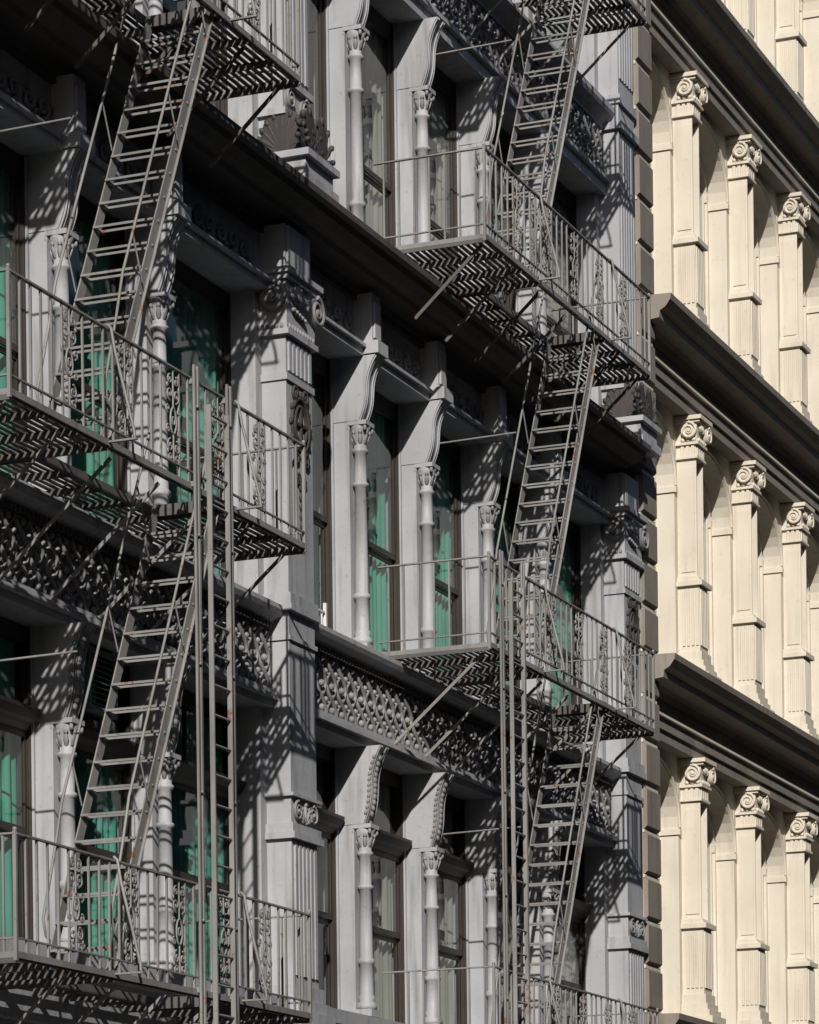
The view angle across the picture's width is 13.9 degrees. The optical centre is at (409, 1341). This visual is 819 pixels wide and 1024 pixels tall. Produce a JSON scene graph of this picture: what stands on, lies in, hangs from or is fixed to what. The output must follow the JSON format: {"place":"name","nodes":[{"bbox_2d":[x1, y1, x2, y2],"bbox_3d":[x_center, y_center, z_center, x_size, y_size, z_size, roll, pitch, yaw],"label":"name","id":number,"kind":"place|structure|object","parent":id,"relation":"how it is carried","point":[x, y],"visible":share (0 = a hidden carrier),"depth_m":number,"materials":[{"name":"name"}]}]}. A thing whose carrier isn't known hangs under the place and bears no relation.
{"place":"outdoors","nodes":[
{"label":"outdoors","id":0,"kind":"place"},
{"bbox_2d":[633,0,818,1023],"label":"facade piers and arches","id":1,"kind":"object","parent":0,"point":[748,832],"visible":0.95,"depth_m":43.98,"materials":[{"name":"beige stone"}]},
{"bbox_2d":[633,0,818,1023],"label":"entablature and quoins","id":2,"kind":"structure","parent":1,"relation":"attached to","point":[696,353],"depth_m":42.25,"materials":[{"name":"beige stone"}]},
{"bbox_2d":[650,0,814,1023],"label":"window frames","id":3,"kind":"structure","parent":1,"relation":"attached to","point":[708,579],"depth_m":44.01,"materials":[{"name":"beige paint"}]},
{"label":"road","id":4,"kind":"structure","parent":0,"visible":0},
{"bbox_2d":[0,0,661,1023],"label":"facade columns and piers","id":5,"kind":"structure","parent":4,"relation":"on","point":[284,724],"depth_m":32.21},
{"bbox_2d":[0,0,311,1023],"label":"fire escape","id":6,"kind":"object","parent":5,"relation":"attached to","point":[44,978],"visible":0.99,"depth_m":26.17,"materials":[{"name":"paint"}]},
{"bbox_2d":[0,167,572,981],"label":"curtains","id":7,"kind":"object","parent":5,"relation":"attached to","point":[190,335],"visible":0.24,"depth_m":29.54,"materials":[{"name":"teal fabric"}]},
{"bbox_2d":[0,0,592,1023],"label":"window frames","id":8,"kind":"structure","parent":5,"relation":"attached to","point":[20,716],"depth_m":32.24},
{"bbox_2d":[79,645,117,720],"bbox_3d":[-2.580,-5.379,27.486,0.180,0.520,0.500,-1,0,22],"label":"ventilation louvre","id":9,"kind":"object","parent":8,"relation":"attached to","point":[105,665],"visible":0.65,"depth_m":27.51,"materials":[{"name":"paint"}]},
{"bbox_2d":[318,603,326,626],"bbox_3d":[-0.920,-6.764,31.290,0.030,0.350,0.710,-1,0,22],"label":"window guard","id":10,"kind":"object","parent":5,"relation":"attached to","point":[324,616],"visible":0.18,"depth_m":31.59,"materials":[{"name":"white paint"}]},
{"bbox_2d":[0,0,649,936],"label":"cast ornament","id":11,"kind":"object","parent":5,"relation":"attached to","point":[272,296],"visible":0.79,"depth_m":32.00,"materials":[{"name":"metal"}]},
{"bbox_2d":[0,0,650,785],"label":"cornices","id":12,"kind":"object","parent":5,"relation":"attached to","point":[250,180],"visible":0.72,"depth_m":30.19,"materials":[{"name":"paint"}]},
{"bbox_2d":[82,0,575,1023],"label":"pale curtains","id":13,"kind":"object","parent":5,"relation":"attached to","point":[374,222],"visible":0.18,"depth_m":35.09,"materials":[{"name":"grey fabric"}]},
{"bbox_2d":[257,107,657,717],"bbox_3d":[-2.806,-9.092,25.956,0.548,3.930,29.344,-1,0,22],"label":"relief and antefixes","id":14,"kind":"object","parent":5,"relation":"attached to","point":[289,129],"visible":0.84,"depth_m":30.35,"materials":[{"name":"metal"}]},
{"bbox_2d":[373,0,658,1023],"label":"fire escape","id":15,"kind":"object","parent":5,"relation":"attached to","point":[597,728],"visible":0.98,"depth_m":34.42,"materials":[{"name":"paint"}]}
]}

